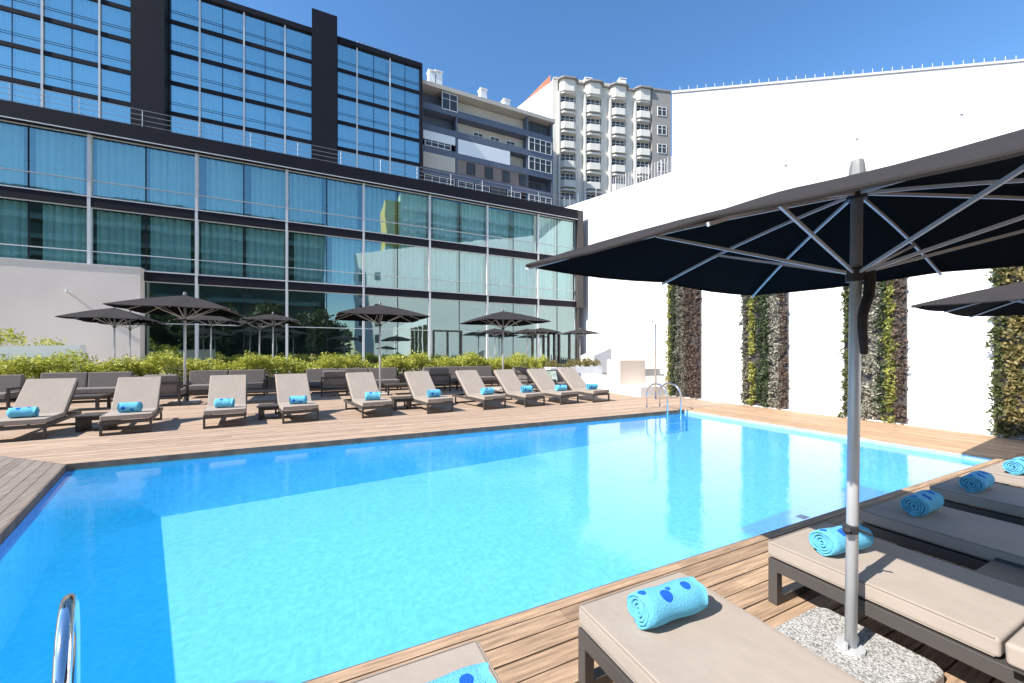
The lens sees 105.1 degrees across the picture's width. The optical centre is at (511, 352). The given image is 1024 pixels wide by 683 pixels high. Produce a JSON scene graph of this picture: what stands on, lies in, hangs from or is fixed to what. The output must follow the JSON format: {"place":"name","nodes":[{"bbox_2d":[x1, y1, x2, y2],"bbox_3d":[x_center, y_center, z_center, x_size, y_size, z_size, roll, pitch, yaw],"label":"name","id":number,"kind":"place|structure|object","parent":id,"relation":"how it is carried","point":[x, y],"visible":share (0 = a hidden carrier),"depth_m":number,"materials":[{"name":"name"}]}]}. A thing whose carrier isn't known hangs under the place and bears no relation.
{"place":"outdoors","nodes":[
{"label":"outdoors","id":0,"kind":"place"},
{"bbox_2d":[0,456,64,530],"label":"deck","id":1,"kind":"structure","parent":0,"point":[23,482],"depth_m":4.46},
{"bbox_2d":[0,383,737,463],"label":"deck","id":2,"kind":"structure","parent":0,"point":[176,429],"depth_m":8.07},
{"bbox_2d":[0,375,25,409],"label":"sofa","id":3,"kind":"object","parent":2,"relation":"on","point":[11,386],"visible":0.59,"depth_m":10.40,"materials":[{"name":"grey"}]},
{"bbox_2d":[0,378,81,442],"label":"sun lounger","id":4,"kind":"object","parent":2,"relation":"on","point":[51,399],"visible":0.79,"depth_m":7.30,"materials":[{"name":"brown"}]},
{"bbox_2d":[0,345,85,381],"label":"parapet wall","id":5,"kind":"structure","parent":2,"relation":"on","point":[43,351],"depth_m":12.64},
{"bbox_2d":[40,372,133,394],"bbox_3d":[-12.715,1.016,11.625,2.164,0.868,0.800,0,0,-26],"label":"sofa","id":6,"kind":"object","parent":2,"relation":"on","point":[97,382],"visible":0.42,"depth_m":11.80,"materials":[{"name":"grey"}]},
{"bbox_2d":[99,376,162,435],"bbox_3d":[-7.430,0.975,7.723,0.680,0.947,1.832,0,0,-37],"label":"sun lounger","id":7,"kind":"object","parent":2,"relation":"on","point":[146,391],"visible":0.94,"depth_m":7.84,"materials":[{"name":"brown"}]},
{"bbox_2d":[143,374,188,405],"bbox_3d":[-9.633,1.016,10.893,0.850,0.868,0.800,0,0,-26],"label":"armchair","id":8,"kind":"object","parent":2,"relation":"on","point":[171,386],"visible":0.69,"depth_m":10.69,"materials":[{"name":"grey"}]},
{"bbox_2d":[102,292,245,404],"bbox_3d":[-9.510,-0.160,11.400,2.589,3.220,2.589,0,0,-26],"label":"parasol","id":9,"kind":"object","parent":2,"relation":"on","point":[182,305],"visible":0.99,"depth_m":11.14,"materials":[{"name":"black"}]},
{"bbox_2d":[181,369,267,398],"bbox_3d":[-9.563,1.016,13.149,2.268,0.868,0.800,0,0,-26],"label":"sofa","id":10,"kind":"object","parent":2,"relation":"on","point":[198,381],"visible":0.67,"depth_m":13.17,"materials":[{"name":"grey"}]},
{"bbox_2d":[203,375,246,428],"bbox_3d":[-6.088,0.975,8.381,0.680,0.947,1.832,0,0,-34],"label":"sun lounger","id":11,"kind":"object","parent":2,"relation":"on","point":[227,386],"visible":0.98,"depth_m":8.50,"materials":[{"name":"brown"}]},
{"bbox_2d":[0,349,551,402],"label":"hedge","id":12,"kind":"object","parent":2,"relation":"on","point":[155,364],"visible":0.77,"depth_m":14.17,"materials":[{"name":"green plant"}]},
{"bbox_2d":[274,373,318,423],"bbox_3d":[-4.940,0.975,8.930,0.680,0.947,1.832,0,0,-36],"label":"sun lounger","id":13,"kind":"object","parent":2,"relation":"on","point":[287,385],"visible":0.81,"depth_m":9.01,"materials":[{"name":"brown"}]},
{"bbox_2d":[321,370,348,396],"bbox_3d":[-6.061,1.016,13.398,0.850,0.868,0.800,0,0,-26],"label":"armchair","id":14,"kind":"object","parent":2,"relation":"on","point":[334,380],"visible":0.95,"depth_m":13.08,"materials":[{"name":"grey"}]},
{"bbox_2d":[306,367,401,389],"bbox_3d":[-5.994,1.016,14.874,3.385,0.868,0.800,0,0,-26],"label":"sofa","id":15,"kind":"object","parent":2,"relation":"on","point":[388,375],"visible":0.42,"depth_m":15.08,"materials":[{"name":"grey"}]},
{"bbox_2d":[344,372,392,417],"bbox_3d":[-3.557,0.975,9.600,0.680,0.947,1.832,0,0,-35],"label":"sun lounger","id":16,"kind":"object","parent":2,"relation":"on","point":[359,384],"visible":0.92,"depth_m":9.65,"materials":[{"name":"brown"}]},
{"bbox_2d":[335,302,429,395],"bbox_3d":[-4.600,-0.160,13.660,2.814,3.220,2.814,0,0,-26],"label":"parasol","id":17,"kind":"object","parent":2,"relation":"on","point":[379,312],"visible":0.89,"depth_m":13.63,"materials":[{"name":"black"}]},
{"bbox_2d":[404,371,452,413],"bbox_3d":[-2.243,0.975,10.237,0.680,0.947,1.832,0,0,-35],"label":"sun lounger","id":18,"kind":"object","parent":2,"relation":"on","point":[420,383],"visible":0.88,"depth_m":10.25,"materials":[{"name":"brown"}]},
{"bbox_2d":[452,370,505,409],"bbox_3d":[-0.950,0.975,10.862,0.680,0.947,1.832,0,0,-35],"label":"sun lounger","id":19,"kind":"object","parent":2,"relation":"on","point":[471,383],"visible":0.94,"depth_m":10.90,"materials":[{"name":"brown"}]},
{"bbox_2d":[459,309,550,389],"bbox_3d":[-0.360,-0.160,15.700,2.814,3.220,2.814,0,0,-26],"label":"parasol","id":20,"kind":"object","parent":2,"relation":"on","point":[502,319],"visible":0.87,"depth_m":15.66,"materials":[{"name":"black"}]},
{"bbox_2d":[493,369,544,406],"bbox_3d":[0.122,0.975,11.382,0.680,0.947,1.832,0,0,-34],"label":"sun lounger","id":21,"kind":"object","parent":2,"relation":"on","point":[508,380],"visible":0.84,"depth_m":11.39,"materials":[{"name":"brown"}]},
{"bbox_2d":[526,369,578,404],"bbox_3d":[1.137,0.975,11.874,0.680,0.947,1.832,0,0,-34],"label":"sun lounger","id":22,"kind":"object","parent":2,"relation":"on","point":[542,380],"visible":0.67,"depth_m":11.87,"materials":[{"name":"brown"}]},
{"bbox_2d":[557,368,609,402],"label":"sun lounger","id":23,"kind":"object","parent":2,"relation":"on","point":[572,379],"visible":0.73,"depth_m":12.38,"materials":[{"name":"brown"}]},
{"bbox_2d":[607,360,644,393],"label":"plinth","id":24,"kind":"structure","parent":2,"relation":"on","point":[622,372],"depth_m":14.09,"materials":[{"name":"beige paint"}]},
{"bbox_2d":[133,365,659,377],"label":"terrace","id":25,"kind":"structure","parent":0,"point":[649,371],"depth_m":24.95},
{"bbox_2d":[55,307,162,364],"bbox_3d":[-14.703,-0.160,14.500,2.195,3.220,2.195,0,0,-26],"label":"parasol","id":26,"kind":"object","parent":25,"relation":"on","point":[114,314],"visible":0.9,"depth_m":14.11,"materials":[{"name":"black"}]},
{"bbox_2d":[240,312,300,375],"bbox_3d":[-10.609,-0.410,17.400,2.112,2.820,2.112,0,0,-26],"label":"parasol","id":27,"kind":"object","parent":25,"relation":"on","point":[272,318],"visible":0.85,"depth_m":17.21,"materials":[{"name":"black"}]},
{"bbox_2d":[423,68,554,204],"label":"apartment block","id":28,"kind":"structure","parent":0,"point":[481,136],"depth_m":56.25,"materials":[{"name":"grey"}]},
{"bbox_2d":[0,411,991,682],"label":"pool basin","id":29,"kind":"object","parent":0,"point":[302,565],"visible":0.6,"depth_m":5.02,"materials":[{"name":"liquid"}]},
{"bbox_2d":[0,409,996,682],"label":"pool edge trim","id":30,"kind":"structure","parent":0,"point":[10,527],"depth_m":5.84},
{"bbox_2d":[517,75,671,206],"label":"apartment tower","id":31,"kind":"structure","parent":0,"point":[604,134],"depth_m":67.05,"materials":[{"name":"grey"}]},
{"bbox_2d":[228,0,1023,155],"label":"sky","id":32,"kind":"structure","parent":0,"point":[506,48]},
{"bbox_2d":[645,376,668,394],"bbox_3d":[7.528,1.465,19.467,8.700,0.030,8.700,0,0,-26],"label":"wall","id":33,"kind":"structure","parent":0,"point":[661,380],"depth_m":20.67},
{"bbox_2d":[543,357,601,374],"bbox_3d":[3.076,0.832,19.916,3.253,1.276,0.968,0,0,-26],"label":"hedge","id":34,"kind":"object","parent":33,"relation":"on","point":[585,367],"visible":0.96,"depth_m":19.84,"materials":[{"name":"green plant"}]},
{"bbox_2d":[305,450,1023,682],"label":"deck","id":35,"kind":"structure","parent":0,"point":[538,644],"depth_m":2.12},
{"bbox_2d":[51,593,79,682],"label":"pool ladder","id":36,"kind":"object","parent":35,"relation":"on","point":[66,660],"visible":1,"depth_m":1.27,"materials":[{"name":"silver metal"}]},
{"bbox_2d":[349,640,500,682],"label":"sun lounger","id":37,"kind":"object","parent":35,"relation":"on","point":[429,668],"visible":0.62,"depth_m":1.38,"materials":[{"name":"brown"}]},
{"bbox_2d":[427,662,496,682],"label":"rolled towel","id":38,"kind":"object","parent":37,"relation":"on","point":[478,673],"visible":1,"depth_m":1.18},
{"bbox_2d":[578,571,862,682],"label":"sun lounger","id":39,"kind":"object","parent":35,"relation":"on","point":[719,639],"visible":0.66,"depth_m":1.49,"materials":[{"name":"brown"}]},
{"bbox_2d":[627,577,707,629],"bbox_3d":[0.650,1.036,1.630,0.322,0.135,0.142,0,0,-23],"label":"rolled towel","id":40,"kind":"object","parent":39,"relation":"on","point":[658,605],"visible":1,"depth_m":1.58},
{"bbox_2d":[525,129,1023,682],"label":"parasol","id":41,"kind":"object","parent":35,"relation":"on","point":[859,231],"visible":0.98,"depth_m":1.97,"materials":[{"name":"black"}]},
{"bbox_2d":[768,522,1023,682],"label":"sun lounger","id":42,"kind":"object","parent":35,"relation":"on","point":[974,619],"visible":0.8,"depth_m":1.83,"materials":[{"name":"brown"}]},
{"bbox_2d":[809,524,873,555],"bbox_3d":[1.833,1.036,2.180,0.322,0.135,0.142,0,0,-18],"label":"rolled towel","id":43,"kind":"object","parent":42,"relation":"on","point":[831,541],"visible":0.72,"depth_m":2.13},
{"bbox_2d":[860,496,1023,569],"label":"sun lounger","id":44,"kind":"object","parent":35,"relation":"on","point":[973,541],"visible":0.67,"depth_m":2.47,"materials":[{"name":"brown"}]},
{"bbox_2d":[900,490,943,516],"bbox_3d":[2.843,1.036,2.713,0.322,0.135,0.142,0,0,-28],"label":"rolled towel","id":45,"kind":"object","parent":44,"relation":"on","point":[921,503],"visible":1,"depth_m":2.66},
{"bbox_2d":[910,282,1023,317],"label":"parasol","id":46,"kind":"object","parent":35,"relation":"on","point":[1006,300],"visible":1,"depth_m":4.54,"materials":[{"name":"black"}]},
{"bbox_2d":[929,476,1023,525],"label":"sun lounger","id":47,"kind":"object","parent":35,"relation":"on","point":[1002,501],"visible":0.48,"depth_m":3.03,"materials":[{"name":"brown"}]},
{"bbox_2d":[959,470,994,492],"bbox_3d":[3.757,1.036,3.166,0.322,0.135,0.142,0,0,-29],"label":"rolled towel","id":48,"kind":"object","parent":47,"relation":"on","point":[976,481],"visible":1,"depth_m":3.10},
{"bbox_2d":[976,558,1023,586],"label":"side table","id":49,"kind":"object","parent":35,"relation":"on","point":[1006,570],"visible":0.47,"depth_m":2.06,"materials":[{"name":"grey"}]},
{"bbox_2d":[977,462,1023,488],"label":"sun lounger","id":50,"kind":"object","parent":35,"relation":"on","point":[999,473],"visible":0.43,"depth_m":3.56,"materials":[{"name":"brown"}]},
{"bbox_2d":[685,404,1023,459],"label":"deck","id":51,"kind":"structure","parent":0,"point":[977,445],"depth_m":7.24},
{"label":"paving","id":52,"kind":"structure","parent":0,"visible":0},
{"bbox_2d":[0,81,582,370],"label":"hotel pavilion","id":53,"kind":"structure","parent":52,"relation":"on","point":[96,213],"depth_m":23.81,"materials":[{"name":"grey"}]},
{"bbox_2d":[0,119,86,195],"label":"window","id":54,"kind":"structure","parent":53,"relation":"in","point":[59,157],"depth_m":19.29,"materials":[{"name":"blue"}]},
{"bbox_2d":[0,196,86,262],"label":"window","id":55,"kind":"structure","parent":53,"relation":"in","point":[64,228],"depth_m":19.32,"materials":[{"name":"teal"}]},
{"bbox_2d":[91,136,194,208],"bbox_3d":[-19.385,-9.405,20.851,4.215,3.090,0.518,0,0,-26],"label":"window","id":56,"kind":"structure","parent":53,"relation":"in","point":[121,169],"depth_m":20.82,"materials":[{"name":"blue"}]},
{"bbox_2d":[91,207,194,273],"bbox_3d":[-19.383,-5.820,20.847,4.215,3.040,0.510,0,0,-26],"label":"window","id":57,"kind":"structure","parent":53,"relation":"in","point":[118,234],"depth_m":20.79,"materials":[{"name":"teal"}]},
{"bbox_2d":[0,0,422,179],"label":"hotel tower","id":58,"kind":"structure","parent":53,"relation":"on","point":[320,83],"depth_m":40.89,"materials":[{"name":"grey"}]},
{"bbox_2d":[0,10,40,48],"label":"window","id":59,"kind":"structure","parent":58,"relation":"in","point":[14,28],"depth_m":34.58,"materials":[{"name":"blue glass"}]},
{"bbox_2d":[0,45,40,82],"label":"window","id":60,"kind":"structure","parent":58,"relation":"in","point":[14,63],"depth_m":34.58,"materials":[{"name":"blue glass"}]},
{"bbox_2d":[0,80,40,106],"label":"window","id":61,"kind":"structure","parent":58,"relation":"in","point":[2,84],"depth_m":34.58,"materials":[{"name":"blue glass"}]},
{"bbox_2d":[44,0,97,29],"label":"window","id":62,"kind":"structure","parent":58,"relation":"in","point":[84,13],"depth_m":36.08,"materials":[{"name":"blue glass"}]},
{"bbox_2d":[44,21,97,62],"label":"window","id":63,"kind":"structure","parent":58,"relation":"in","point":[59,39],"depth_m":35.95,"materials":[{"name":"blue glass"}]},
{"bbox_2d":[44,55,97,94],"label":"window","id":64,"kind":"structure","parent":58,"relation":"in","point":[61,73],"depth_m":35.95,"materials":[{"name":"blue glass"}]},
{"bbox_2d":[44,89,97,117],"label":"window","id":65,"kind":"structure","parent":58,"relation":"in","point":[73,109],"depth_m":35.95,"materials":[{"name":"blue glass"}]},
{"bbox_2d":[101,4,129,38],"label":"window","id":66,"kind":"structure","parent":58,"relation":"in","point":[116,21],"depth_m":37.29,"materials":[{"name":"blue glass"}]},
{"bbox_2d":[101,36,129,69],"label":"window","id":67,"kind":"structure","parent":58,"relation":"in","point":[115,53],"depth_m":37.29,"materials":[{"name":"blue glass"}]},
{"bbox_2d":[101,68,129,101],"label":"window","id":68,"kind":"structure","parent":58,"relation":"in","point":[114,85],"depth_m":37.29,"materials":[{"name":"blue glass"}]},
{"bbox_2d":[169,0,198,26],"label":"window","id":69,"kind":"structure","parent":58,"relation":"in","point":[185,11],"depth_m":39.59,"materials":[{"name":"blue glass"}]},
{"bbox_2d":[169,23,198,56],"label":"window","id":70,"kind":"structure","parent":58,"relation":"in","point":[181,39],"depth_m":39.53,"materials":[{"name":"blue glass"}]},
{"bbox_2d":[169,54,198,86],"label":"window","id":71,"kind":"structure","parent":58,"relation":"in","point":[181,69],"depth_m":39.53,"materials":[{"name":"blue glass"}]},
{"bbox_2d":[169,84,198,116],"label":"window","id":72,"kind":"structure","parent":58,"relation":"in","point":[181,99],"depth_m":39.53,"materials":[{"name":"blue glass"}]},
{"bbox_2d":[201,0,242,39],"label":"window","id":73,"kind":"structure","parent":58,"relation":"in","point":[214,17],"depth_m":40.89,"materials":[{"name":"blue glass"}]},
{"bbox_2d":[201,32,242,67],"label":"window","id":74,"kind":"structure","parent":58,"relation":"in","point":[214,48],"depth_m":40.89,"materials":[{"name":"blue glass"}]},
{"bbox_2d":[201,62,242,96],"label":"window","id":75,"kind":"structure","parent":58,"relation":"in","point":[216,78],"depth_m":40.89,"materials":[{"name":"blue glass"}]},
{"bbox_2d":[201,92,242,125],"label":"window","id":76,"kind":"structure","parent":58,"relation":"in","point":[214,107],"depth_m":40.89,"materials":[{"name":"blue glass"}]},
{"bbox_2d":[201,121,242,145],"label":"window","id":77,"kind":"structure","parent":58,"relation":"in","point":[203,124],"depth_m":40.89,"materials":[{"name":"blue glass"}]},
{"bbox_2d":[245,14,283,51],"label":"window","id":78,"kind":"structure","parent":58,"relation":"in","point":[259,31],"depth_m":42.55,"materials":[{"name":"blue glass"}]},
{"bbox_2d":[245,45,283,78],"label":"window","id":79,"kind":"structure","parent":58,"relation":"in","point":[258,60],"depth_m":42.55,"materials":[{"name":"blue glass"}]},
{"bbox_2d":[245,73,283,106],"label":"window","id":80,"kind":"structure","parent":58,"relation":"in","point":[257,88],"depth_m":42.55,"materials":[{"name":"blue glass"}]},
{"bbox_2d":[245,102,283,134],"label":"window","id":81,"kind":"structure","parent":58,"relation":"in","point":[260,117],"depth_m":42.55,"materials":[{"name":"blue glass"}]},
{"bbox_2d":[245,131,283,153],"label":"window","id":82,"kind":"structure","parent":58,"relation":"in","point":[247,133],"depth_m":42.55,"materials":[{"name":"blue glass"}]},
{"bbox_2d":[286,26,310,58],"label":"window","id":83,"kind":"structure","parent":58,"relation":"in","point":[298,43],"depth_m":43.97,"materials":[{"name":"blue glass"}]},
{"bbox_2d":[286,56,310,85],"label":"window","id":84,"kind":"structure","parent":58,"relation":"in","point":[298,71],"depth_m":43.97,"materials":[{"name":"blue glass"}]},
{"bbox_2d":[286,84,310,112],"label":"window","id":85,"kind":"structure","parent":58,"relation":"in","point":[297,98],"depth_m":43.97,"materials":[{"name":"blue glass"}]},
{"bbox_2d":[286,111,310,139],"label":"window","id":86,"kind":"structure","parent":58,"relation":"in","point":[297,125],"depth_m":43.97,"materials":[{"name":"blue glass"}]},
{"bbox_2d":[358,49,388,81],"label":"window","id":87,"kind":"structure","parent":58,"relation":"in","point":[369,64],"depth_m":47.42,"materials":[{"name":"blue glass"}]},
{"bbox_2d":[358,77,388,106],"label":"window","id":88,"kind":"structure","parent":58,"relation":"in","point":[370,91],"depth_m":47.42,"materials":[{"name":"blue glass"}]},
{"bbox_2d":[358,103,388,131],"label":"window","id":89,"kind":"structure","parent":58,"relation":"in","point":[368,116],"depth_m":47.42,"materials":[{"name":"blue glass"}]},
{"bbox_2d":[358,128,388,156],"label":"window","id":90,"kind":"structure","parent":58,"relation":"in","point":[368,141],"depth_m":47.42,"materials":[{"name":"blue glass"}]},
{"bbox_2d":[391,60,418,90],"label":"window","id":91,"kind":"structure","parent":58,"relation":"in","point":[402,74],"depth_m":49.04,"materials":[{"name":"blue glass"}]},
{"bbox_2d":[391,87,418,114],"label":"window","id":92,"kind":"structure","parent":58,"relation":"in","point":[403,100],"depth_m":49.04,"materials":[{"name":"blue glass"}]},
{"bbox_2d":[391,111,418,138],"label":"window","id":93,"kind":"structure","parent":58,"relation":"in","point":[401,124],"depth_m":49.04,"materials":[{"name":"blue glass"}]},
{"bbox_2d":[391,136,418,162],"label":"window","id":94,"kind":"structure","parent":58,"relation":"in","point":[404,149],"depth_m":49.04,"materials":[{"name":"blue glass"}]},
{"bbox_2d":[198,154,284,220],"bbox_3d":[-15.502,-9.405,22.711,4.215,3.090,0.488,0,0,-26],"label":"window","id":95,"kind":"structure","parent":53,"relation":"in","point":[225,181],"depth_m":22.76,"materials":[{"name":"blue"}]},
{"bbox_2d":[198,220,284,280],"bbox_3d":[-15.509,-5.820,22.725,4.215,3.040,0.520,0,0,-26],"label":"window","id":96,"kind":"structure","parent":53,"relation":"in","point":[222,246],"depth_m":22.72,"materials":[{"name":"teal"}]},
{"bbox_2d":[288,170,361,230],"bbox_3d":[-11.629,-9.405,24.589,4.215,3.090,0.499,0,0,-26],"label":"window","id":97,"kind":"structure","parent":53,"relation":"in","point":[305,192],"depth_m":24.55,"materials":[{"name":"blue"}]},
{"bbox_2d":[288,230,361,285],"bbox_3d":[-11.630,-5.820,24.592,4.215,3.040,0.504,0,0,-26],"label":"window","id":98,"kind":"structure","parent":53,"relation":"in","point":[309,250],"depth_m":24.66,"materials":[{"name":"teal"}]},
{"bbox_2d":[365,184,428,238],"bbox_3d":[-7.757,-9.405,26.472,4.215,3.090,0.518,0,0,-26],"label":"window","id":99,"kind":"structure","parent":53,"relation":"in","point":[379,204],"depth_m":26.46,"materials":[{"name":"teal"}]},
{"bbox_2d":[365,240,428,290],"bbox_3d":[-7.755,-5.820,26.468,4.215,3.040,0.510,0,0,-26],"label":"window","id":100,"kind":"structure","parent":53,"relation":"in","point":[378,257],"depth_m":26.45,"materials":[{"name":"grey"}]},
{"bbox_2d":[431,195,485,245],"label":"window","id":101,"kind":"structure","parent":53,"relation":"in","point":[444,228],"depth_m":28.43,"materials":[{"name":"teal"}]},
{"bbox_2d":[431,247,485,294],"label":"window","id":102,"kind":"structure","parent":53,"relation":"in","point":[443,263],"depth_m":28.34,"materials":[{"name":"grey"}]},
{"bbox_2d":[489,206,536,252],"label":"window","id":103,"kind":"structure","parent":53,"relation":"in","point":[521,239],"depth_m":30.19,"materials":[{"name":"teal"}]},
{"bbox_2d":[489,254,536,297],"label":"window","id":104,"kind":"structure","parent":53,"relation":"in","point":[499,284],"depth_m":30.22,"materials":[{"name":"grey"}]},
{"bbox_2d":[539,215,574,254],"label":"window","id":105,"kind":"structure","parent":53,"relation":"in","point":[546,226],"depth_m":31.99,"materials":[{"name":"grey"}]},
{"bbox_2d":[539,269,574,300],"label":"window","id":106,"kind":"structure","parent":53,"relation":"in","point":[546,289],"depth_m":31.94,"materials":[{"name":"grey"}]},
{"bbox_2d":[565,156,671,375],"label":"side wall","id":107,"kind":"structure","parent":52,"relation":"on","point":[618,315],"depth_m":28.55,"materials":[{"name":"grey"}]},
{"bbox_2d":[672,55,1023,220],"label":"white block","id":108,"kind":"structure","parent":52,"relation":"on","point":[732,145],"depth_m":23.73,"materials":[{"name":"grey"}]},
{"bbox_2d":[674,108,1023,437],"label":"boundary wall","id":109,"kind":"structure","parent":52,"relation":"on","point":[950,363],"depth_m":7.87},
{"bbox_2d":[663,284,701,398],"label":"living wall panel","id":110,"kind":"structure","parent":109,"relation":"attached to","point":[683,341],"depth_m":12.72,"materials":[{"name":"green plant"}]},
{"bbox_2d":[738,293,790,409],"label":"living wall panel","id":111,"kind":"structure","parent":109,"relation":"attached to","point":[764,347],"depth_m":10.37,"materials":[{"name":"green plant"}]},
{"bbox_2d":[837,278,909,422],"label":"living wall panel","id":112,"kind":"structure","parent":109,"relation":"attached to","point":[885,367],"depth_m":8.18,"materials":[{"name":"green plant"}]},
{"bbox_2d":[984,266,1023,438],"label":"living wall panel","id":113,"kind":"structure","parent":109,"relation":"attached to","point":[1006,334],"depth_m":6.71,"materials":[{"name":"green plant"}]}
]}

